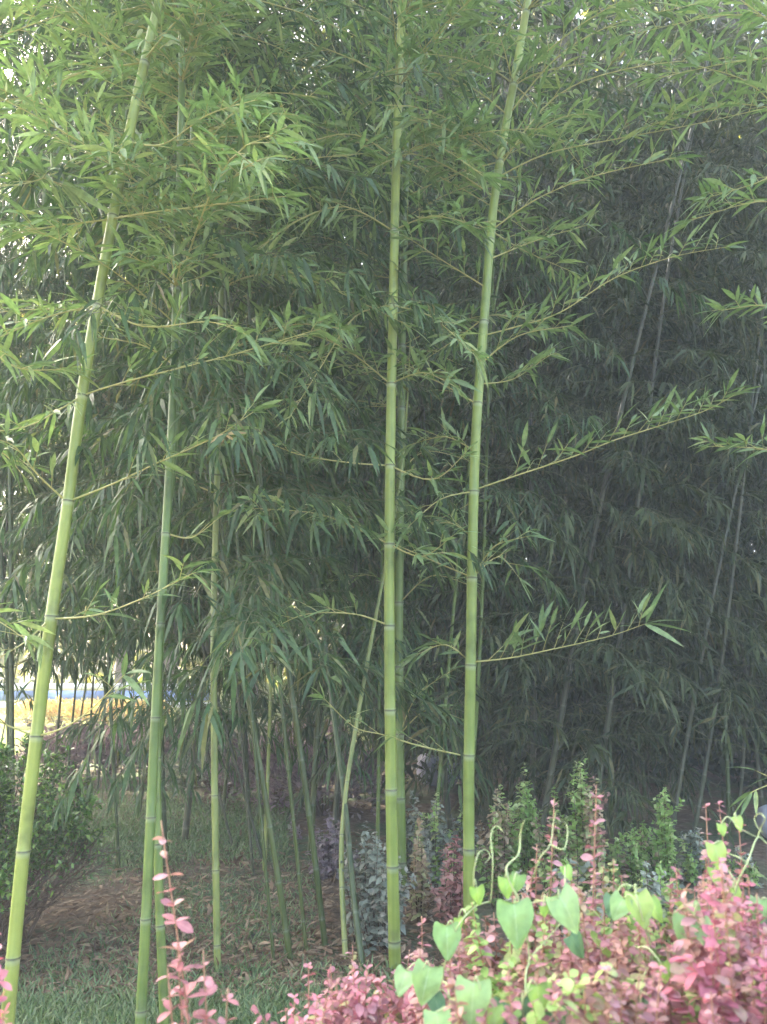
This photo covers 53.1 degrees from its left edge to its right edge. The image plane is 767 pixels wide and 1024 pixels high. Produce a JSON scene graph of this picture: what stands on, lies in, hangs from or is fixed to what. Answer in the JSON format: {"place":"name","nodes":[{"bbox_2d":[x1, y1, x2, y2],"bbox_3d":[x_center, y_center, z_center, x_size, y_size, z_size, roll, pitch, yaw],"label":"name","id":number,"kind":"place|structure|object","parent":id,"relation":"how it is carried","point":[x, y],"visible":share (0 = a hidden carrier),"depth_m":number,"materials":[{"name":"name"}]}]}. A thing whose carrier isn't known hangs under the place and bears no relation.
{"place":"outdoors","nodes":[
{"label":"outdoors","id":0,"kind":"place"},
{"bbox_2d":[0,711,442,1023],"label":"grass","id":1,"kind":"structure","parent":0,"point":[29,1011],"depth_m":3.61,"materials":[{"name":"plant"}]},
{"bbox_2d":[0,675,766,1023],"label":"ground","id":2,"kind":"structure","parent":0,"point":[684,825],"depth_m":5.69,"materials":[{"name":"soil"}]},
{"bbox_2d":[0,18,106,714],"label":"bamboo","id":3,"kind":"object","parent":2,"relation":"on","point":[31,705],"visible":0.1,"depth_m":7.45,"materials":[{"name":"green plant"}]},
{"bbox_2d":[0,0,115,665],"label":"bamboo","id":4,"kind":"object","parent":2,"relation":"on","point":[75,193],"visible":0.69,"depth_m":3.30,"materials":[{"name":"green plant"}]},
{"bbox_2d":[0,734,118,948],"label":"round bush","id":5,"kind":"object","parent":2,"relation":"on","point":[64,846],"visible":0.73,"depth_m":3.91,"materials":[{"name":"green plant"}]},
{"bbox_2d":[0,2,139,688],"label":"bamboo","id":6,"kind":"object","parent":2,"relation":"on","point":[68,438],"visible":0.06,"depth_m":7.67,"materials":[{"name":"green plant"}]},
{"bbox_2d":[15,718,129,779],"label":"hedge shrub","id":7,"kind":"object","parent":2,"relation":"on","point":[52,742],"visible":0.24,"depth_m":9.13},
{"bbox_2d":[0,0,169,785],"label":"bamboo","id":8,"kind":"object","parent":2,"relation":"on","point":[93,622],"visible":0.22,"depth_m":6.61,"materials":[{"name":"green plant"}]},
{"bbox_2d":[0,6,195,787],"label":"bamboo","id":9,"kind":"object","parent":2,"relation":"on","point":[61,684],"visible":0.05,"depth_m":8.36,"materials":[{"name":"green plant"}]},
{"bbox_2d":[0,1,197,810],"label":"bamboo","id":10,"kind":"object","parent":2,"relation":"on","point":[9,494],"visible":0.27,"depth_m":6.35,"materials":[{"name":"green plant"}]},
{"bbox_2d":[0,682,210,707],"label":"barrier","id":11,"kind":"object","parent":2,"relation":"on","point":[68,695],"visible":0.13,"depth_m":19.42,"materials":[{"name":"metal"}]},
{"bbox_2d":[0,1,227,786],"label":"bamboo","id":12,"kind":"object","parent":2,"relation":"on","point":[42,288],"visible":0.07,"depth_m":7.28,"materials":[{"name":"green plant"}]},
{"bbox_2d":[3,56,294,813],"bbox_3d":[-2.034,-2.583,7.824,2.917,10.984,2.840,2,-9,0],"label":"bamboo","id":13,"kind":"object","parent":2,"relation":"on","point":[62,440],"visible":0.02,"depth_m":7.20,"materials":[{"name":"green plant"}]},
{"bbox_2d":[0,0,303,871],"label":"bamboo","id":14,"kind":"object","parent":2,"relation":"on","point":[88,480],"visible":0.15,"depth_m":5.83,"materials":[{"name":"green plant"}]},
{"bbox_2d":[0,0,316,848],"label":"bamboo","id":15,"kind":"object","parent":2,"relation":"on","point":[24,504],"visible":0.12,"depth_m":6.47,"materials":[{"name":"green plant"}]},
{"bbox_2d":[0,0,339,858],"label":"bamboo","id":16,"kind":"object","parent":2,"relation":"on","point":[48,402],"visible":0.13,"depth_m":5.93,"materials":[{"name":"green plant"}]},
{"bbox_2d":[0,0,348,867],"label":"bamboo","id":17,"kind":"object","parent":2,"relation":"on","point":[6,406],"visible":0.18,"depth_m":5.39,"materials":[{"name":"green plant"}]},
{"bbox_2d":[14,10,336,800],"bbox_3d":[-2.178,-2.463,8.537,3.050,11.085,2.914,4,-8,1],"label":"bamboo","id":18,"kind":"object","parent":2,"relation":"on","point":[92,548],"visible":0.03,"depth_m":7.94,"materials":[{"name":"green plant"}]},
{"bbox_2d":[0,0,353,1023],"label":"bamboo","id":19,"kind":"object","parent":2,"relation":"on","point":[202,56],"visible":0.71,"depth_m":3.39,"materials":[{"name":"green plant"}]},
{"bbox_2d":[152,820,238,1023],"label":"barberry shrub","id":20,"kind":"object","parent":2,"relation":"on","point":[183,925],"visible":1,"depth_m":1.19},
{"bbox_2d":[0,0,391,1023],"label":"bamboo","id":21,"kind":"object","parent":2,"relation":"on","point":[36,734],"visible":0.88,"depth_m":3.19,"materials":[{"name":"green plant"}]},
{"bbox_2d":[0,0,428,842],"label":"bamboo","id":22,"kind":"object","parent":2,"relation":"on","point":[188,794],"visible":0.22,"depth_m":5.69,"materials":[{"name":"green plant"}]},
{"bbox_2d":[0,0,429,1023],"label":"bamboo","id":23,"kind":"object","parent":2,"relation":"on","point":[158,858],"visible":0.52,"depth_m":3.62,"materials":[{"name":"green plant"}]},
{"bbox_2d":[14,0,417,875],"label":"bamboo","id":24,"kind":"object","parent":2,"relation":"on","point":[102,348],"visible":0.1,"depth_m":5.41,"materials":[{"name":"green plant"}]},
{"bbox_2d":[164,729,270,795],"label":"hedge shrub","id":25,"kind":"object","parent":2,"relation":"on","point":[203,783],"visible":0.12,"depth_m":7.99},
{"bbox_2d":[17,0,420,972],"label":"bamboo","id":26,"kind":"object","parent":2,"relation":"on","point":[243,50],"visible":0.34,"depth_m":4.28,"materials":[{"name":"green plant"}]},
{"bbox_2d":[0,0,447,944],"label":"bamboo","id":27,"kind":"object","parent":2,"relation":"on","point":[34,262],"visible":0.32,"depth_m":4.15,"materials":[{"name":"green plant"}]},
{"bbox_2d":[0,0,452,964],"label":"bamboo","id":28,"kind":"object","parent":2,"relation":"on","point":[126,436],"visible":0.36,"depth_m":3.77,"materials":[{"name":"green plant"}]},
{"bbox_2d":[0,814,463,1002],"bbox_3d":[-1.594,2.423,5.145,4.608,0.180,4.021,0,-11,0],"label":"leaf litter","id":29,"kind":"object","parent":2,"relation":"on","point":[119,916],"visible":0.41,"depth_m":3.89,"materials":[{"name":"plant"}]},
{"bbox_2d":[92,0,377,794],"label":"bamboo","id":30,"kind":"object","parent":2,"relation":"on","point":[249,728],"visible":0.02,"depth_m":7.92,"materials":[{"name":"green plant"}]},
{"bbox_2d":[59,0,428,821],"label":"bamboo","id":31,"kind":"object","parent":2,"relation":"on","point":[227,748],"visible":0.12,"depth_m":6.49,"materials":[{"name":"green plant"}]},
{"bbox_2d":[66,16,422,830],"bbox_3d":[-1.316,-2.325,7.325,3.006,10.253,3.118,-5,-8,-1],"label":"bamboo","id":32,"kind":"object","parent":2,"relation":"on","point":[260,704],"visible":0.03,"depth_m":6.39,"materials":[{"name":"green plant"}]},
{"bbox_2d":[0,0,489,964],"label":"bamboo","id":33,"kind":"object","parent":2,"relation":"on","point":[224,408],"visible":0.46,"depth_m":3.91,"materials":[{"name":"green plant"}]},
{"bbox_2d":[16,0,495,951],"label":"bamboo","id":34,"kind":"object","parent":2,"relation":"on","point":[30,196],"visible":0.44,"depth_m":3.96,"materials":[{"name":"green plant"}]},
{"bbox_2d":[131,178,398,974],"bbox_3d":[-0.940,-0.230,5.410,2.204,5.392,2.758,0,-11,0],"label":"bamboo","id":35,"kind":"object","parent":2,"relation":"on","point":[358,934],"visible":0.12,"depth_m":4.26,"materials":[{"name":"green plant"}]},
{"bbox_2d":[199,734,333,805],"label":"hedge shrub","id":36,"kind":"object","parent":2,"relation":"on","point":[251,768],"visible":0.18,"depth_m":7.54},
{"bbox_2d":[32,0,501,950],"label":"bamboo","id":37,"kind":"object","parent":2,"relation":"on","point":[226,628],"visible":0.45,"depth_m":3.98,"materials":[{"name":"green plant"}]},
{"bbox_2d":[83,0,471,870],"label":"bamboo","id":38,"kind":"object","parent":2,"relation":"on","point":[187,498],"visible":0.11,"depth_m":5.67,"materials":[{"name":"green plant"}]},
{"bbox_2d":[143,12,458,813],"bbox_3d":[-0.711,-2.106,7.880,3.067,10.051,2.886,1,-10,0],"label":"bamboo","id":39,"kind":"object","parent":2,"relation":"on","point":[309,728],"visible":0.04,"depth_m":6.91,"materials":[{"name":"green plant"}]},
{"bbox_2d":[250,962,375,1023],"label":"barberry shrub","id":40,"kind":"object","parent":2,"relation":"on","point":[315,1009],"visible":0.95,"depth_m":1.46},
{"bbox_2d":[250,735,407,818],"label":"hedge shrub","id":41,"kind":"object","parent":2,"relation":"on","point":[295,782],"visible":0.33,"depth_m":6.96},
{"bbox_2d":[305,811,361,880],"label":"barberry shrub","id":42,"kind":"object","parent":2,"relation":"on","point":[328,858],"visible":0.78,"depth_m":5.02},
{"bbox_2d":[149,0,539,856],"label":"bamboo","id":43,"kind":"object","parent":2,"relation":"on","point":[417,682],"visible":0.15,"depth_m":5.86,"materials":[{"name":"green plant"}]},
{"bbox_2d":[154,0,534,835],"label":"bamboo","id":44,"kind":"object","parent":2,"relation":"on","point":[344,738],"visible":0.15,"depth_m":6.33,"materials":[{"name":"green plant"}]},
{"bbox_2d":[217,0,518,807],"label":"bamboo","id":45,"kind":"object","parent":2,"relation":"on","point":[375,701],"visible":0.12,"depth_m":7.33,"materials":[{"name":"green plant"}]},
{"bbox_2d":[318,945,424,1023],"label":"barberry shrub","id":46,"kind":"object","parent":2,"relation":"on","point":[376,1007],"visible":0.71,"depth_m":1.54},
{"bbox_2d":[339,323,411,962],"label":"bamboo","id":47,"kind":"object","parent":2,"relation":"on","point":[341,876],"visible":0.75,"depth_m":4.14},
{"bbox_2d":[0,240,753,691],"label":"wood","id":48,"kind":"object","parent":2,"relation":"on","point":[24,654],"visible":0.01,"depth_m":38.57,"materials":[{"name":"green plant"}]},
{"bbox_2d":[337,820,417,941],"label":"barberry shrub","id":49,"kind":"object","parent":2,"relation":"on","point":[372,859],"visible":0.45,"depth_m":3.97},
{"bbox_2d":[351,860,407,956],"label":"barberry shrub","id":50,"kind":"object","parent":2,"relation":"on","point":[380,932],"visible":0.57,"depth_m":3.79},
{"bbox_2d":[220,0,564,977],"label":"bamboo","id":51,"kind":"object","parent":2,"relation":"on","point":[388,540],"visible":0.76,"depth_m":3.96,"materials":[{"name":"green plant"}]},
{"bbox_2d":[237,0,553,889],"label":"bamboo","id":52,"kind":"object","parent":2,"relation":"on","point":[399,598],"visible":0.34,"depth_m":5.32,"materials":[{"name":"green plant"}]},
{"bbox_2d":[249,0,568,851],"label":"bamboo","id":53,"kind":"object","parent":2,"relation":"on","point":[409,558],"visible":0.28,"depth_m":6.02,"materials":[{"name":"green plant"}]},
{"bbox_2d":[257,0,586,834],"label":"bamboo","id":54,"kind":"object","parent":2,"relation":"on","point":[549,406],"visible":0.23,"depth_m":6.20,"materials":[{"name":"green plant"}]},
{"bbox_2d":[403,816,448,921],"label":"barberry shrub","id":55,"kind":"object","parent":2,"relation":"on","point":[420,893],"visible":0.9,"depth_m":4.24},
{"bbox_2d":[371,916,498,1023],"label":"barberry shrub","id":56,"kind":"object","parent":2,"relation":"on","point":[465,972],"visible":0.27,"depth_m":1.58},
{"bbox_2d":[420,792,462,889],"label":"barberry shrub","id":57,"kind":"object","parent":2,"relation":"on","point":[435,843],"visible":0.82,"depth_m":4.84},
{"bbox_2d":[425,835,462,928],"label":"barberry shrub","id":58,"kind":"object","parent":2,"relation":"on","point":[449,900],"visible":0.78,"depth_m":4.05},
{"bbox_2d":[394,826,502,1023],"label":"climbing vine","id":59,"kind":"object","parent":2,"relation":"on","point":[423,978],"visible":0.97,"depth_m":1.28,"materials":[{"name":"green plant"}]},
{"bbox_2d":[350,150,552,797],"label":"bamboo","id":60,"kind":"object","parent":2,"relation":"on","point":[447,505],"visible":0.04,"depth_m":9.40,"materials":[{"name":"green plant"}]},
{"bbox_2d":[344,77,592,756],"bbox_3d":[1.125,-1.795,9.898,3.006,10.253,3.118,2,-13,1],"label":"bamboo","id":61,"kind":"object","parent":2,"relation":"on","point":[485,657],"visible":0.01,"depth_m":9.43,"materials":[{"name":"green plant"}]},
{"bbox_2d":[286,0,681,872],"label":"bamboo","id":62,"kind":"object","parent":2,"relation":"on","point":[572,550],"visible":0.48,"depth_m":5.71,"materials":[{"name":"green plant"}]},
{"bbox_2d":[358,90,619,805],"bbox_3d":[1.302,-1.132,8.469,2.668,8.355,3.042,-8,-13,34],"label":"bamboo","id":63,"kind":"object","parent":2,"relation":"on","point":[490,768],"visible":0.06,"depth_m":8.13,"materials":[{"name":"green plant"}]},
{"bbox_2d":[423,975,567,1023],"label":"climbing vine","id":64,"kind":"object","parent":2,"relation":"on","point":[474,995],"visible":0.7,"depth_m":1.07,"materials":[{"name":"green plant"}]},
{"bbox_2d":[429,798,562,1023],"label":"barberry shrub","id":65,"kind":"object","parent":2,"relation":"on","point":[508,951],"visible":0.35,"depth_m":1.46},
{"bbox_2d":[475,784,524,909],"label":"barberry shrub","id":66,"kind":"object","parent":2,"relation":"on","point":[502,849],"visible":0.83,"depth_m":4.47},
{"bbox_2d":[292,0,727,815],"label":"bamboo","id":67,"kind":"object","parent":2,"relation":"on","point":[664,282],"visible":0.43,"depth_m":5.91,"materials":[{"name":"green plant"}]},
{"bbox_2d":[373,0,672,835],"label":"bamboo","id":68,"kind":"object","parent":2,"relation":"on","point":[525,556],"visible":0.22,"depth_m":6.94,"materials":[{"name":"green plant"}]},
{"bbox_2d":[503,763,542,897],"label":"barberry shrub","id":69,"kind":"object","parent":2,"relation":"on","point":[527,811],"visible":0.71,"depth_m":4.66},
{"bbox_2d":[405,100,655,766],"bbox_3d":[1.734,-1.029,8.923,3.084,8.362,3.028,1,-7,0],"label":"bamboo","id":70,"kind":"object","parent":2,"relation":"on","point":[579,493],"visible":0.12,"depth_m":8.74,"materials":[{"name":"green plant"}]},
{"bbox_2d":[306,0,766,958],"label":"bamboo","id":71,"kind":"object","parent":2,"relation":"on","point":[454,126],"visible":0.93,"depth_m":4.15,"materials":[{"name":"green plant"}]},
{"bbox_2d":[496,812,583,994],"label":"climbing vine","id":72,"kind":"object","parent":2,"relation":"on","point":[515,920],"visible":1,"depth_m":1.24,"materials":[{"name":"green plant"}]},
{"bbox_2d":[380,0,705,836],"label":"bamboo","id":73,"kind":"object","parent":2,"relation":"on","point":[614,568],"visible":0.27,"depth_m":6.81,"materials":[{"name":"green plant"}]},
{"bbox_2d":[530,787,576,896],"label":"barberry shrub","id":74,"kind":"object","parent":2,"relation":"on","point":[545,846],"visible":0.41,"depth_m":4.37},
{"bbox_2d":[443,955,668,1023],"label":"barberry shrub","id":75,"kind":"object","parent":2,"relation":"on","point":[595,1009],"visible":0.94,"depth_m":1.04,"materials":[{"name":"plant"}]},
{"bbox_2d":[352,0,766,799],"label":"thicket","id":76,"kind":"object","parent":2,"relation":"on","point":[718,770],"visible":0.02,"depth_m":12.49,"materials":[{"name":"green plant"}]},
{"bbox_2d":[504,850,627,961],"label":"barberry shrub","id":77,"kind":"object","parent":2,"relation":"on","point":[576,875],"visible":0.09,"depth_m":2.95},
{"bbox_2d":[565,758,601,900],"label":"barberry shrub","id":78,"kind":"object","parent":2,"relation":"on","point":[577,798],"visible":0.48,"depth_m":4.33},
{"bbox_2d":[405,0,766,870],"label":"bamboo","id":79,"kind":"object","parent":2,"relation":"on","point":[607,650],"visible":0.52,"depth_m":6.04,"materials":[{"name":"green plant"}]},
{"bbox_2d":[580,775,610,915],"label":"barberry shrub","id":80,"kind":"object","parent":2,"relation":"on","point":[599,840],"visible":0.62,"depth_m":4.17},
{"bbox_2d":[540,785,658,1023],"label":"barberry shrub","id":81,"kind":"object","parent":2,"relation":"on","point":[565,955],"visible":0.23,"depth_m":1.45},
{"bbox_2d":[443,0,766,858],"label":"bamboo","id":82,"kind":"object","parent":2,"relation":"on","point":[617,666],"visible":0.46,"depth_m":6.09,"materials":[{"name":"green plant"}]},
{"bbox_2d":[464,0,766,853],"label":"bamboo","id":83,"kind":"object","parent":2,"relation":"on","point":[558,380],"visible":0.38,"depth_m":6.58,"materials":[{"name":"green plant"}]},
{"bbox_2d":[498,34,766,835],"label":"bamboo","id":84,"kind":"object","parent":2,"relation":"on","point":[661,465],"visible":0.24,"depth_m":7.10,"materials":[{"name":"green plant"}]},
{"bbox_2d":[501,0,766,830],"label":"bamboo","id":85,"kind":"object","parent":2,"relation":"on","point":[587,201],"visible":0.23,"depth_m":7.22,"materials":[{"name":"green plant"}]},
{"bbox_2d":[503,69,766,810],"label":"bamboo","id":86,"kind":"object","parent":2,"relation":"on","point":[614,607],"visible":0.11,"depth_m":8.09,"materials":[{"name":"green plant"}]},
{"bbox_2d":[618,823,653,893],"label":"barberry shrub","id":87,"kind":"object","parent":2,"relation":"on","point":[634,849],"visible":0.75,"depth_m":4.49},
{"bbox_2d":[603,883,670,1002],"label":"climbing vine","id":88,"kind":"object","parent":2,"relation":"on","point":[642,907],"visible":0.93,"depth_m":1.26,"materials":[{"name":"green plant"}]},
{"bbox_2d":[598,860,677,959],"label":"barberry shrub","id":89,"kind":"object","parent":2,"relation":"on","point":[658,888],"visible":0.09,"depth_m":3.07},
{"bbox_2d":[517,26,766,824],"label":"bamboo","id":90,"kind":"object","parent":2,"relation":"on","point":[697,568],"visible":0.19,"depth_m":7.22,"materials":[{"name":"green plant"}]},
{"bbox_2d":[521,0,766,844],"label":"bamboo","id":91,"kind":"object","parent":2,"relation":"on","point":[716,699],"visible":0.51,"depth_m":6.26,"materials":[{"name":"green plant"}]},
{"bbox_2d":[531,21,766,829],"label":"bamboo","id":92,"kind":"object","parent":2,"relation":"on","point":[741,467],"visible":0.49,"depth_m":6.05,"materials":[{"name":"green plant"}]},
{"bbox_2d":[559,0,766,839],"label":"bamboo","id":93,"kind":"object","parent":2,"relation":"on","point":[758,557],"visible":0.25,"depth_m":6.84,"materials":[{"name":"green plant"}]},
{"bbox_2d":[562,156,765,773],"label":"bamboo","id":94,"kind":"object","parent":2,"relation":"on","point":[745,614],"visible":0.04,"depth_m":9.54,"materials":[{"name":"green plant"}]},
{"bbox_2d":[649,787,684,908],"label":"barberry shrub","id":95,"kind":"object","parent":2,"relation":"on","point":[665,841],"visible":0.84,"depth_m":4.46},
{"bbox_2d":[578,121,766,779],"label":"bamboo","id":96,"kind":"object","parent":2,"relation":"on","point":[730,653],"visible":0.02,"depth_m":9.84,"materials":[{"name":"green plant"}]},
{"bbox_2d":[587,866,761,1023],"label":"barberry shrub","id":97,"kind":"object","parent":2,"relation":"on","point":[628,969],"visible":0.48,"depth_m":1.28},
{"bbox_2d":[586,91,766,806],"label":"bamboo","id":98,"kind":"object","parent":2,"relation":"on","point":[760,791],"visible":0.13,"depth_m":8.06,"materials":[{"name":"green plant"}]},
{"bbox_2d":[597,0,766,825],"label":"bamboo","id":99,"kind":"object","parent":2,"relation":"on","point":[713,80],"visible":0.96,"depth_m":3.96,"materials":[{"name":"green plant"}]},
{"bbox_2d":[600,181,766,783],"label":"bamboo","id":100,"kind":"object","parent":2,"relation":"on","point":[762,589],"visible":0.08,"depth_m":9.74,"materials":[{"name":"green plant"}]},
{"bbox_2d":[619,104,766,815],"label":"bamboo","id":101,"kind":"object","parent":2,"relation":"on","point":[732,613],"visible":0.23,"depth_m":7.34,"materials":[{"name":"green plant"}]},
{"bbox_2d":[674,827,711,887],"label":"barberry shrub","id":102,"kind":"object","parent":2,"relation":"on","point":[693,866],"visible":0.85,"depth_m":4.91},
{"bbox_2d":[635,172,766,784],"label":"bamboo","id":103,"kind":"object","parent":2,"relation":"on","point":[736,754],"visible":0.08,"depth_m":10.13,"materials":[{"name":"green plant"}]},
{"bbox_2d":[649,856,766,1023],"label":"barberry shrub","id":104,"kind":"object","parent":2,"relation":"on","point":[727,991],"visible":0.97,"depth_m":1.11,"materials":[{"name":"plant"}]},
{"bbox_2d":[666,801,766,986],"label":"barberry shrub","id":105,"kind":"object","parent":2,"relation":"on","point":[700,885],"visible":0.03,"depth_m":1.58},
{"bbox_2d":[700,33,766,677],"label":"bamboo","id":106,"kind":"object","parent":2,"relation":"on","point":[741,668],"visible":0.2,"depth_m":7.70,"materials":[{"name":"green plant"}]},
{"bbox_2d":[705,812,766,928],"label":"climbing vine","id":107,"kind":"object","parent":2,"relation":"on","point":[716,849],"visible":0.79,"depth_m":1.31,"materials":[{"name":"green plant"}]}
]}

